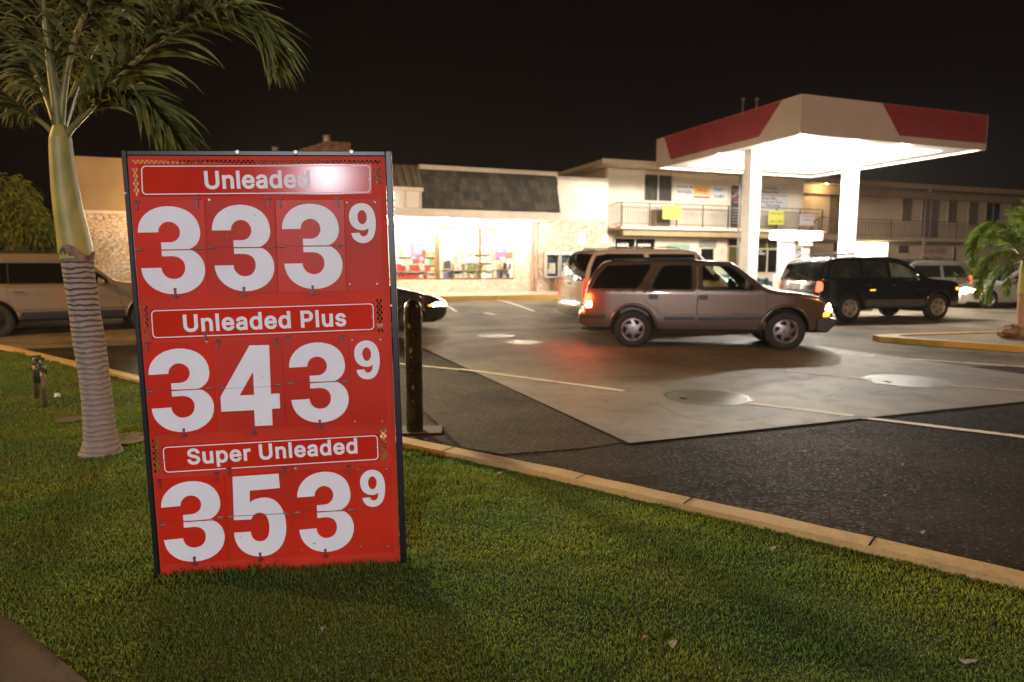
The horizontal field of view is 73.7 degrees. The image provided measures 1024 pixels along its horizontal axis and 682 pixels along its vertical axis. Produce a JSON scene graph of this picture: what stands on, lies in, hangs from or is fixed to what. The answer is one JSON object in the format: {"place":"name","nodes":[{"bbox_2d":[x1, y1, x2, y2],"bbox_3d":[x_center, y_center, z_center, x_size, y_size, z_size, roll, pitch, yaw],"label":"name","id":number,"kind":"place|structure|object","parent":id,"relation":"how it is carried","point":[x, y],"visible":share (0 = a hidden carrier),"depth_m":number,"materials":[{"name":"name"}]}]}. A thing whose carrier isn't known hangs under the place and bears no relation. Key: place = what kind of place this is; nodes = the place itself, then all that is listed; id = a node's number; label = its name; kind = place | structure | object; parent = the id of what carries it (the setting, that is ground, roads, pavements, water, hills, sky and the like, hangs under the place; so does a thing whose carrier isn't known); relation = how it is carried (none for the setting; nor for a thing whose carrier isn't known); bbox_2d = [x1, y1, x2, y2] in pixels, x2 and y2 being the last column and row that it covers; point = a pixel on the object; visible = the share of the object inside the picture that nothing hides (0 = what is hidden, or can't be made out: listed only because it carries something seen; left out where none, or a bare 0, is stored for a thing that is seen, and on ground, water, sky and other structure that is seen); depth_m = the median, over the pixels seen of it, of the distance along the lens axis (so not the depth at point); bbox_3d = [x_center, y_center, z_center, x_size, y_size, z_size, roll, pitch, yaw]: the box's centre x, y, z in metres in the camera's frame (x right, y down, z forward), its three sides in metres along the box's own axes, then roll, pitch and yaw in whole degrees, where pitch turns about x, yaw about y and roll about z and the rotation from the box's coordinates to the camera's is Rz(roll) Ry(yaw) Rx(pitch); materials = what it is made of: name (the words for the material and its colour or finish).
{"place":"outdoors","nodes":[
{"label":"outdoors","id":0,"kind":"place"},
{"bbox_2d":[0,614,86,681],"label":"sidewalk","id":1,"kind":"structure","parent":0,"point":[25,656],"depth_m":2.44,"materials":[{"name":"concrete"}]},
{"bbox_2d":[0,349,1023,681],"bbox_3d":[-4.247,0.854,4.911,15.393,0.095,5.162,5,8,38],"label":"grass","id":2,"kind":"structure","parent":0,"point":[114,557],"depth_m":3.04,"materials":[{"name":"plant"}]},
{"bbox_2d":[30,355,47,406],"bbox_3d":[-4.945,0.409,7.143,0.119,0.502,0.663,-5,8,-39],"label":"backflow valve","id":3,"kind":"object","parent":2,"relation":"on","point":[38,369],"visible":0.97,"depth_m":7.02,"materials":[{"name":"metal"}]},
{"bbox_2d":[54,417,81,422],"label":"bare earth","id":4,"kind":"structure","parent":2,"relation":"on","point":[65,419],"depth_m":6.29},
{"bbox_2d":[118,431,143,443],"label":"bare earth","id":5,"kind":"structure","parent":2,"relation":"on","point":[135,438],"depth_m":5.59,"materials":[{"name":"soil"}]},
{"bbox_2d":[0,0,311,458],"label":"palm tree","id":6,"kind":"object","parent":2,"relation":"on","point":[76,254],"visible":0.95,"depth_m":4.93,"materials":[{"name":"green plant"}]},
{"bbox_2d":[121,150,406,576],"bbox_3d":[-1.077,0.142,3.085,1.125,1.958,0.077,-2,6,-7],"label":"price sign","id":7,"kind":"object","parent":2,"relation":"on","point":[267,365],"visible":1,"depth_m":3.05,"materials":[{"name":"metal"}]},
{"bbox_2d":[668,640,676,647],"bbox_3d":[0.588,1.109,2.506,0.042,0.018,0.026,3,12,-29],"label":"dry leaf","id":8,"kind":"object","parent":2,"relation":"on","point":[672,643],"visible":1,"depth_m":2.50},
{"bbox_2d":[958,658,977,662],"bbox_3d":[1.598,1.121,2.396,0.067,0.018,0.016,6,15,5],"label":"dry leaf","id":9,"kind":"object","parent":2,"relation":"on","point":[966,660],"visible":1,"depth_m":2.39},
{"bbox_2d":[0,299,1023,365],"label":"lot paving","id":10,"kind":"structure","parent":0,"point":[856,334],"depth_m":16.75,"materials":[{"name":"asphalt"}]},
{"bbox_2d":[0,172,57,252],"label":"garden tree","id":11,"kind":"object","parent":10,"relation":"on","point":[27,231],"visible":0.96,"depth_m":18.05,"materials":[{"name":"green plant"}]},
{"bbox_2d":[0,251,148,336],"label":"tan suv","id":12,"kind":"object","parent":10,"relation":"on","point":[32,287],"visible":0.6,"depth_m":14.71,"materials":[{"name":"paint"}]},
{"bbox_2d":[74,156,608,292],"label":"corner store","id":13,"kind":"structure","parent":10,"relation":"on","point":[529,218],"depth_m":27.38,"materials":[{"name":"beige paint"}]},
{"bbox_2d":[298,135,350,161],"bbox_3d":[-7.930,-8.080,28.713,2.133,1.117,0.800,-2,7,-21],"label":"roof vent","id":14,"kind":"object","parent":13,"relation":"on","point":[326,144],"visible":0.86,"depth_m":28.46,"materials":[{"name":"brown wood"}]},
{"bbox_2d":[396,264,429,277],"bbox_3d":[-4.126,-2.606,28.130,1.378,1.134,0.700,-2,7,-21],"label":"store shelf","id":15,"kind":"object","parent":13,"relation":"on","point":[412,270],"visible":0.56,"depth_m":27.86,"materials":[{"name":"red"}]},
{"bbox_2d":[396,250,434,277],"bbox_3d":[-4.243,-3.232,30.927,1.845,1.782,0.700,-2,7,-21],"label":"store shelf","id":16,"kind":"object","parent":13,"relation":"on","point":[402,256],"visible":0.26,"depth_m":30.66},
{"bbox_2d":[410,243,421,259],"bbox_3d":[-3.822,-3.579,27.222,0.486,0.662,0.010,-2,7,-21],"label":"window poster","id":17,"kind":"object","parent":13,"relation":"attached to","point":[415,249],"depth_m":27.21,"materials":[{"name":"paper"}]},
{"bbox_2d":[417,255,424,261],"bbox_3d":[-3.625,-3.297,27.313,0.320,0.273,0.009,-2,7,-21],"label":"window poster","id":18,"kind":"object","parent":13,"relation":"attached to","point":[420,258],"depth_m":27.30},
{"bbox_2d":[440,260,451,277],"bbox_3d":[-2.761,-2.748,28.642,0.346,1.307,0.700,-2,7,-21],"label":"store shelf","id":19,"kind":"object","parent":13,"relation":"on","point":[445,272],"visible":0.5,"depth_m":28.41,"materials":[{"name":"white"}]},
{"bbox_2d":[389,223,513,279],"bbox_3d":[-4.626,-3.542,26.983,10.308,2.259,0.155,-2,7,-21],"label":"window frame","id":20,"kind":"structure","parent":13,"relation":"in","point":[436,225],"depth_m":27.61,"materials":[{"name":"white metal"}]},
{"bbox_2d":[454,243,467,254],"bbox_3d":[-2.087,-3.744,27.875,0.603,0.481,0.010,-2,7,-21],"label":"window poster","id":21,"kind":"object","parent":13,"relation":"attached to","point":[460,248],"depth_m":27.87,"materials":[{"name":"paper"}]},
{"bbox_2d":[450,262,481,277],"bbox_3d":[-1.974,-2.763,29.160,1.292,1.226,0.700,-2,7,-21],"label":"store shelf","id":22,"kind":"object","parent":13,"relation":"on","point":[454,266],"visible":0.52,"depth_m":28.86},
{"bbox_2d":[454,247,492,277],"bbox_3d":[-1.817,-3.440,32.056,1.675,1.954,0.700,-2,7,-21],"label":"store shelf","id":23,"kind":"object","parent":13,"relation":"on","point":[473,256],"visible":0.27,"depth_m":31.86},
{"bbox_2d":[495,244,506,259],"bbox_3d":[-0.449,-3.712,28.510,0.514,0.680,0.010,-2,7,-21],"label":"window poster","id":24,"kind":"object","parent":13,"relation":"attached to","point":[500,250],"depth_m":28.50,"materials":[{"name":"paper"}]},
{"bbox_2d":[493,261,511,277],"bbox_3d":[-0.414,-2.828,29.539,0.576,1.274,0.700,-2,7,-21],"label":"store shelf","id":25,"kind":"object","parent":13,"relation":"on","point":[501,265],"visible":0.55,"depth_m":29.27,"materials":[{"name":"white"}]},
{"bbox_2d":[505,252,511,258],"bbox_3d":[-0.133,-3.588,28.631,0.302,0.295,0.007,-2,7,-21],"label":"window poster","id":26,"kind":"object","parent":13,"relation":"attached to","point":[508,255],"depth_m":28.62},
{"bbox_2d":[543,252,559,277],"bbox_3d":[1.687,-3.247,29.109,0.615,1.087,0.318,-2,7,-21],"label":"pay phone","id":27,"kind":"object","parent":13,"relation":"attached to","point":[551,264],"visible":0.98,"depth_m":29.11,"materials":[{"name":"metal"}]},
{"bbox_2d":[560,252,573,276],"bbox_3d":[2.300,-3.273,29.342,0.603,1.096,0.318,-2,7,-21],"label":"pay phone","id":28,"kind":"object","parent":13,"relation":"attached to","point":[564,256],"visible":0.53,"depth_m":29.28,"materials":[{"name":"metal"}]},
{"bbox_2d":[578,233,584,243],"bbox_3d":[3.017,-4.448,29.654,0.350,0.466,0.022,-2,7,-21],"label":"notice sign","id":29,"kind":"object","parent":13,"relation":"attached to","point":[581,238],"visible":1,"depth_m":29.64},
{"bbox_2d":[603,235,607,243],"bbox_3d":[4.122,-4.471,30.076,0.248,0.391,0.026,-2,7,-21],"label":"parking sign","id":30,"kind":"object","parent":13,"relation":"attached to","point":[605,239],"visible":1,"depth_m":30.07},
{"bbox_2d":[376,286,446,328],"bbox_3d":[-3.864,-0.976,16.393,4.611,1.399,2.062,-2,6,-17],"label":"black sedan","id":31,"kind":"object","parent":10,"relation":"on","point":[434,307],"visible":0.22,"depth_m":16.12,"materials":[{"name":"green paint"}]},
{"bbox_2d":[429,291,558,295],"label":"store walk","id":32,"kind":"structure","parent":10,"relation":"on","point":[492,293],"depth_m":26.59,"materials":[{"name":"concrete"}]},
{"bbox_2d":[553,277,560,290],"bbox_3d":[1.912,-2.420,29.135,0.247,0.589,0.440,-2,7,-21],"label":"litter bin","id":33,"kind":"object","parent":32,"relation":"on","point":[556,280],"visible":0.78,"depth_m":28.96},
{"bbox_2d":[438,294,558,300],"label":"yellow kerb","id":34,"kind":"structure","parent":10,"relation":"on","point":[499,297],"depth_m":24.55,"materials":[{"name":"paint"}]},
{"bbox_2d":[499,300,533,310],"bbox_3d":[-0.157,-1.268,23.396,0.111,0.170,5.317,-2,6,-18],"label":"painted line","id":35,"kind":"object","parent":10,"relation":"on","point":[517,305],"visible":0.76,"depth_m":22.28,"materials":[{"name":"white paint"}]},
{"bbox_2d":[557,246,772,316],"bbox_3d":[3.836,-1.312,16.921,5.236,1.996,2.359,-2,6,-15],"label":"white suv","id":36,"kind":"object","parent":10,"relation":"on","point":[579,268],"visible":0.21,"depth_m":15.94,"materials":[{"name":"paint"}]},
{"bbox_2d":[558,158,828,281],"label":"two storey block","id":37,"kind":"structure","parent":10,"relation":"on","point":[646,182],"depth_m":32.93,"materials":[{"name":"paint"}]},
{"bbox_2d":[610,224,619,227],"bbox_3d":[4.686,-5.227,31.051,0.548,0.166,0.029,-2,7,-21],"label":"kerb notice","id":38,"kind":"object","parent":37,"relation":"attached to","point":[613,225],"visible":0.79,"depth_m":31.02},
{"bbox_2d":[614,237,655,248],"bbox_3d":[5.831,-4.062,32.383,2.289,1.688,0.048,-2,7,-21],"label":"window","id":39,"kind":"structure","parent":37,"relation":"in","point":[618,241],"depth_m":32.30,"materials":[{"name":"glass"}]},
{"bbox_2d":[643,173,672,201],"bbox_3d":[6.953,-7.283,32.470,1.601,1.301,0.048,-2,7,-21],"label":"window","id":40,"kind":"structure","parent":37,"relation":"in","point":[656,187],"depth_m":32.47,"materials":[{"name":"black glass"}]},
{"bbox_2d":[651,209,669,226],"bbox_3d":[7.052,-5.789,32.401,0.783,0.847,0.468,-2,7,-21],"label":"air conditioner","id":41,"kind":"object","parent":37,"relation":"on","point":[657,214],"visible":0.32,"depth_m":32.18,"materials":[{"name":"metal"}]},
{"bbox_2d":[666,244,689,249],"bbox_3d":[8.091,-4.522,33.217,1.330,0.372,0.030,-2,7,-21],"label":"shop board","id":42,"kind":"object","parent":37,"relation":"attached to","point":[684,246],"visible":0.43,"depth_m":33.24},
{"bbox_2d":[676,183,692,197],"bbox_3d":[8.344,-7.271,33.014,0.963,0.640,0.038,-2,7,-21],"label":"shipping sign","id":43,"kind":"object","parent":37,"relation":"attached to","point":[684,190],"visible":1,"depth_m":33.01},
{"bbox_2d":[694,185,709,199],"bbox_3d":[9.286,-7.267,33.378,0.897,0.662,0.038,-2,7,-21],"label":"shipping sign","id":44,"kind":"object","parent":37,"relation":"attached to","point":[701,192],"visible":1,"depth_m":33.36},
{"bbox_2d":[700,248,714,269],"bbox_3d":[9.673,-4.030,33.870,0.856,1.192,0.048,-2,7,-21],"label":"window","id":45,"kind":"structure","parent":37,"relation":"in","point":[707,253],"depth_m":33.87,"materials":[{"name":"glass"}]},
{"bbox_2d":[609,202,822,230],"bbox_3d":[10.178,-5.937,33.203,11.722,1.170,1.071,-2,7,-21],"label":"balcony railing","id":46,"kind":"object","parent":37,"relation":"on","point":[728,214],"visible":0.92,"depth_m":32.20,"materials":[{"name":"metal"}]},
{"bbox_2d":[663,205,680,218],"bbox_3d":[7.392,-5.940,31.528,0.986,0.622,0.020,-2,7,-21],"label":"banner","id":47,"kind":"object","parent":46,"relation":"attached to","point":[671,212],"visible":1,"depth_m":31.52,"materials":[{"name":"fabric"}]},
{"bbox_2d":[768,210,783,224],"bbox_3d":[13.039,-6.091,33.692,0.951,0.683,0.022,-2,7,-21],"label":"banner","id":48,"kind":"object","parent":46,"relation":"attached to","point":[775,217],"visible":1,"depth_m":33.69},
{"bbox_2d":[800,214,813,225],"bbox_3d":[14.866,-6.103,34.396,0.921,0.563,0.021,-2,7,-21],"label":"banner","id":49,"kind":"object","parent":46,"relation":"attached to","point":[806,219],"visible":1,"depth_m":34.40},
{"bbox_2d":[711,186,727,200],"bbox_3d":[10.274,-7.309,33.755,0.944,0.684,0.038,-2,7,-21],"label":"shipping sign","id":50,"kind":"object","parent":37,"relation":"attached to","point":[719,192],"visible":1,"depth_m":33.75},
{"bbox_2d":[727,245,739,266],"bbox_3d":[11.176,-4.128,34.439,0.704,1.368,0.048,-2,7,-21],"label":"window","id":51,"kind":"structure","parent":37,"relation":"in","point":[732,251],"depth_m":34.41,"materials":[{"name":"yellow glass"}]},
{"bbox_2d":[727,237,739,246],"bbox_3d":[11.140,-5.061,34.325,0.732,0.659,0.048,-2,7,-21],"label":"window","id":52,"kind":"structure","parent":37,"relation":"in","point":[729,241],"depth_m":34.32,"materials":[{"name":"black glass"}]},
{"bbox_2d":[730,186,741,227],"bbox_3d":[11.215,-6.720,34.182,0.607,2.063,0.038,-2,7,-21],"label":"poster panel","id":53,"kind":"object","parent":37,"relation":"attached to","point":[734,196],"visible":0.62,"depth_m":34.14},
{"bbox_2d":[757,248,776,272],"bbox_3d":[13.091,-4.134,35.178,1.617,1.276,0.048,-2,7,-21],"label":"window","id":54,"kind":"structure","parent":37,"relation":"in","point":[767,259],"depth_m":35.21,"materials":[{"name":"glass"}]},
{"bbox_2d":[758,238,776,249],"bbox_3d":[13.107,-5.071,35.084,1.509,0.788,0.048,-2,7,-21],"label":"window","id":55,"kind":"structure","parent":37,"relation":"in","point":[767,243],"depth_m":35.09,"materials":[{"name":"black glass"}]},
{"bbox_2d":[760,183,787,209],"bbox_3d":[13.347,-7.387,34.933,1.901,1.316,0.038,-2,7,-21],"label":"notice board","id":56,"kind":"object","parent":37,"relation":"attached to","point":[774,196],"visible":0.99,"depth_m":34.94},
{"bbox_2d":[736,98,744,265],"bbox_3d":[10.430,-6.433,31.288,0.158,9.110,0.158,0,6,0],"label":"vent stack","id":57,"kind":"object","parent":10,"relation":"on","point":[739,202],"visible":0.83,"depth_m":31.31,"materials":[{"name":"metal"}]},
{"bbox_2d":[719,274,772,286],"bbox_3d":[9.200,-2.083,27.538,4.657,1.260,2.082,-2,7,-21],"label":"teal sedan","id":58,"kind":"object","parent":10,"relation":"on","point":[766,281],"visible":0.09,"depth_m":26.84,"materials":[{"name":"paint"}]},
{"bbox_2d":[769,230,822,288],"bbox_3d":[9.588,-2.422,23.123,2.018,2.578,0.532,-2,7,-21],"label":"fuel pump","id":59,"kind":"object","parent":10,"relation":"on","point":[785,239],"visible":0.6,"depth_m":22.86,"materials":[{"name":"metal"}]},
{"bbox_2d":[794,249,800,258],"bbox_3d":[9.647,-2.857,23.138,0.380,0.500,0.020,-2,7,-21],"label":"pump poster","id":60,"kind":"object","parent":59,"relation":"hanging from","point":[797,253],"visible":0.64,"depth_m":23.13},
{"bbox_2d":[656,94,987,279],"bbox_3d":[10.183,-4.204,23.788,7.507,6.240,7.199,-2,7,-21],"label":"fuel canopy","id":61,"kind":"object","parent":10,"relation":"on","point":[806,136],"visible":0.89,"depth_m":21.84,"materials":[{"name":"metal"}]},
{"bbox_2d":[778,253,959,321],"bbox_3d":[10.484,-1.606,20.074,5.094,1.906,2.347,-2,6,-14],"label":"navy suv","id":62,"kind":"object","parent":10,"relation":"on","point":[848,288],"visible":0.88,"depth_m":19.11,"materials":[{"name":"paint"}]},
{"bbox_2d":[802,178,1023,272],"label":"motel wing","id":63,"kind":"structure","parent":10,"relation":"on","point":[887,202],"depth_m":43.49,"materials":[{"name":"paint"}]},
{"bbox_2d":[829,195,838,233],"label":"door","id":64,"kind":"structure","parent":63,"relation":"in","point":[834,199],"depth_m":41.36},
{"bbox_2d":[832,242,837,251],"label":"window","id":65,"kind":"structure","parent":63,"relation":"in","point":[835,244],"depth_m":41.66,"materials":[{"name":"black glass"}]},
{"bbox_2d":[855,242,887,256],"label":"light box","id":66,"kind":"object","parent":63,"relation":"attached to","point":[868,247],"visible":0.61,"depth_m":42.00,"materials":[{"name":"plastic"}]},
{"bbox_2d":[899,246,908,252],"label":"window","id":67,"kind":"structure","parent":63,"relation":"attached to","point":[903,249],"depth_m":43.69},
{"bbox_2d":[901,198,913,221],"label":"window","id":68,"kind":"structure","parent":63,"relation":"in","point":[907,204],"depth_m":43.50,"materials":[{"name":"glass"}]},
{"bbox_2d":[818,218,1017,238],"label":"wing railing","id":69,"kind":"object","parent":63,"relation":"attached to","point":[955,237],"visible":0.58,"depth_m":41.92,"materials":[{"name":"metal"}]},
{"bbox_2d":[920,199,940,237],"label":"door","id":70,"kind":"structure","parent":63,"relation":"in","point":[933,207],"depth_m":44.31,"materials":[{"name":"wood"}]},
{"bbox_2d":[920,256,943,258],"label":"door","id":71,"kind":"structure","parent":63,"relation":"in","point":[924,257],"depth_m":44.69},
{"bbox_2d":[919,246,946,254],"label":"shop sign","id":72,"kind":"object","parent":63,"relation":"attached to","point":[940,250],"visible":0.98,"depth_m":44.60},
{"bbox_2d":[947,201,958,223],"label":"window","id":73,"kind":"structure","parent":63,"relation":"in","point":[953,206],"depth_m":44.96,"materials":[{"name":"glass"}]},
{"bbox_2d":[952,246,957,260],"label":"door","id":74,"kind":"structure","parent":63,"relation":"in","point":[955,248],"depth_m":45.42,"materials":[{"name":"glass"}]},
{"bbox_2d":[964,254,968,263],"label":"window","id":75,"kind":"structure","parent":63,"relation":"in","point":[966,255],"depth_m":45.85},
{"bbox_2d":[967,202,979,225],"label":"window","id":76,"kind":"structure","parent":63,"relation":"in","point":[973,207],"depth_m":45.68,"materials":[{"name":"glass"}]},
{"bbox_2d":[983,203,1001,238],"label":"door","id":77,"kind":"structure","parent":63,"relation":"in","point":[993,210],"depth_m":46.35,"materials":[{"name":"glass"}]},
{"bbox_2d":[1009,204,1020,226],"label":"window","id":78,"kind":"structure","parent":63,"relation":"in","point":[1014,205],"depth_m":47.06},
{"bbox_2d":[922,199,925,258],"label":"pole","id":79,"kind":"object","parent":10,"relation":"on","point":[924,228],"depth_m":41.99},
{"bbox_2d":[901,259,971,283],"bbox_3d":[15.547,-2.338,27.175,4.816,1.846,2.209,-1,6,-8],"label":"pale suv","id":80,"kind":"object","parent":10,"relation":"on","point":[931,268],"visible":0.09,"depth_m":26.46,"materials":[{"name":"silver paint"}]},
{"bbox_2d":[872,331,1023,352],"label":"island kerb","id":81,"kind":"structure","parent":10,"relation":"on","point":[895,338],"depth_m":13.16,"materials":[{"name":"yellow paint"}]},
{"bbox_2d":[904,333,1023,344],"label":"island bed","id":82,"kind":"object","parent":81,"relation":"in","point":[990,337],"visible":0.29,"depth_m":13.67,"materials":[{"name":"concrete"}]},
{"bbox_2d":[997,324,1023,338],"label":"boulder","id":83,"kind":"object","parent":82,"relation":"on","point":[1012,331],"visible":0.98,"depth_m":13.56,"materials":[{"name":"stone"}]},
{"bbox_2d":[941,265,991,281],"bbox_3d":[17.901,-2.255,27.061,3.032,1.730,1.579,0,6,0],"label":"shrub","id":84,"kind":"object","parent":10,"relation":"on","point":[972,272],"visible":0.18,"depth_m":26.54,"materials":[{"name":"green plant"}]},
{"bbox_2d":[956,267,1019,308],"bbox_3d":[18.717,-2.049,25.923,4.809,1.538,2.142,-1,6,-6],"label":"silver sedan","id":85,"kind":"object","parent":10,"relation":"on","point":[966,297],"visible":0.38,"depth_m":25.05,"materials":[{"name":"paint"}]},
{"bbox_2d":[961,199,1023,325],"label":"palm tree","id":86,"kind":"object","parent":10,"relation":"on","point":[976,242],"visible":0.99,"depth_m":15.02,"materials":[{"name":"green plant"}]},
{"bbox_2d":[0,0,1023,249],"label":"sky","id":87,"kind":"structure","parent":0,"point":[558,86],"materials":[{"name":"black"}]},
{"bbox_2d":[13,338,1023,631],"bbox_3d":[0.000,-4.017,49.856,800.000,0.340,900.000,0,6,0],"label":"ground","id":88,"kind":"structure","parent":0,"point":[957,492],"depth_m":5.08,"materials":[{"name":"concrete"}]},
{"bbox_2d":[395,299,442,434],"bbox_3d":[-0.889,0.235,6.253,0.509,1.238,0.339,0,6,0],"label":"bollard","id":89,"kind":"object","parent":88,"relation":"on","point":[413,362],"visible":0.92,"depth_m":6.17,"materials":[{"name":"metal"}]},
{"bbox_2d":[442,428,459,446],"bbox_3d":[-0.543,0.851,6.035,0.038,0.001,0.689,-2,6,-18],"label":"surface crack","id":90,"kind":"object","parent":88,"relation":"on","point":[450,437],"visible":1,"depth_m":6.03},
{"bbox_2d":[462,447,502,453],"bbox_3d":[-0.257,0.898,5.599,0.415,0.001,0.038,4,7,31],"label":"surface crack","id":91,"kind":"object","parent":88,"relation":"on","point":[484,451],"visible":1,"depth_m":5.57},
{"bbox_2d":[0,345,1023,591],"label":"kerb","id":92,"kind":"structure","parent":88,"relation":"on","point":[934,559],"depth_m":3.81,"materials":[{"name":"paint"}]},
{"bbox_2d":[404,351,622,454],"bbox_3d":[-0.819,0.546,8.929,1.376,0.001,7.089,-2,6,-19],"label":"asphalt patch","id":93,"kind":"object","parent":88,"relation":"on","point":[466,409],"visible":0.95,"depth_m":6.86,"materials":[{"name":"asphalt"}]},
{"bbox_2d":[400,363,459,369],"bbox_3d":[-1.311,0.384,10.401,1.282,0.001,0.112,4,7,32],"label":"painted line","id":94,"kind":"object","parent":93,"relation":"on","point":[436,367],"visible":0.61,"depth_m":10.26,"materials":[{"name":"white paint"}]},
{"bbox_2d":[399,337,629,443],"bbox_3d":[-0.788,0.377,10.468,0.072,0.001,10.000,-2,7,-21],"label":"pad edge","id":95,"kind":"object","parent":88,"relation":"on","point":[606,433],"visible":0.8,"depth_m":7.28,"materials":[{"name":"concrete"}]},
{"bbox_2d":[399,329,1023,442],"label":"concrete pad","id":96,"kind":"object","parent":88,"relation":"on","point":[754,368],"visible":0.91,"depth_m":9.22,"materials":[{"name":"concrete"}]},
{"bbox_2d":[478,334,515,337],"bbox_3d":[-0.337,-0.117,14.998,0.840,0.012,0.840,-2,7,-21],"label":"manhole cover","id":97,"kind":"object","parent":96,"relation":"on","point":[496,335],"visible":1,"depth_m":15.03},
{"bbox_2d":[505,340,544,343],"bbox_3d":[0.262,0.022,13.707,0.800,0.012,0.800,-2,7,-21],"label":"manhole cover","id":98,"kind":"object","parent":96,"relation":"on","point":[525,342],"visible":1,"depth_m":13.63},
{"bbox_2d":[460,368,624,390],"bbox_3d":[0.296,0.507,9.174,2.780,0.001,0.111,5,8,40],"label":"painted line","id":99,"kind":"object","parent":96,"relation":"on","point":[543,380],"visible":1,"depth_m":9.03,"materials":[{"name":"white paint"}]},
{"bbox_2d":[578,257,836,349],"bbox_3d":[3.679,-0.783,13.384,4.724,1.698,2.113,1,6,9],"label":"bronze suv","id":100,"kind":"object","parent":96,"relation":"on","point":[633,302],"visible":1,"depth_m":12.63,"materials":[{"name":"paint"}]},
{"bbox_2d":[663,389,752,404],"bbox_3d":[2.260,0.644,7.914,1.000,0.012,1.000,-2,7,-21],"label":"manhole cover","id":101,"kind":"object","parent":96,"relation":"on","point":[705,397],"visible":1,"depth_m":7.85,"materials":[{"name":"metal"}]},
{"bbox_2d":[747,402,853,415],"bbox_3d":[3.027,0.718,7.210,1.066,0.001,0.121,5,8,37],"label":"painted line","id":102,"kind":"object","parent":96,"relation":"on","point":[819,411],"visible":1,"depth_m":7.18,"materials":[{"name":"white paint"}]},
{"bbox_2d":[786,370,871,379],"bbox_3d":[4.389,0.471,9.506,1.156,0.001,0.111,6,9,44],"label":"painted line","id":103,"kind":"object","parent":96,"relation":"on","point":[829,375],"visible":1,"depth_m":9.45,"materials":[{"name":"white paint"}]},
{"bbox_2d":[861,374,956,387],"bbox_3d":[5.240,0.523,9.037,1.100,0.012,1.100,-2,7,-21],"label":"manhole cover","id":104,"kind":"object","parent":96,"relation":"on","point":[908,381],"visible":1,"depth_m":8.96,"materials":[{"name":"metal"}]},
{"bbox_2d":[952,385,1023,390],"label":"painted line","id":105,"kind":"object","parent":96,"relation":"on","point":[991,388],"visible":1,"depth_m":8.43,"materials":[{"name":"white paint"}]},
{"bbox_2d":[630,402,1023,443],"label":"pad edge","id":106,"kind":"object","parent":88,"relation":"on","point":[747,431],"visible":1,"depth_m":6.50,"materials":[{"name":"concrete"}]},
{"bbox_2d":[862,417,1023,437],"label":"painted line","id":107,"kind":"object","parent":88,"relation":"on","point":[963,429],"visible":1,"depth_m":6.41,"materials":[{"name":"white paint"}]},
{"bbox_2d":[910,358,1023,366],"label":"painted line","id":108,"kind":"object","parent":88,"relation":"on","point":[968,362],"visible":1,"depth_m":10.80,"materials":[{"name":"white paint"}]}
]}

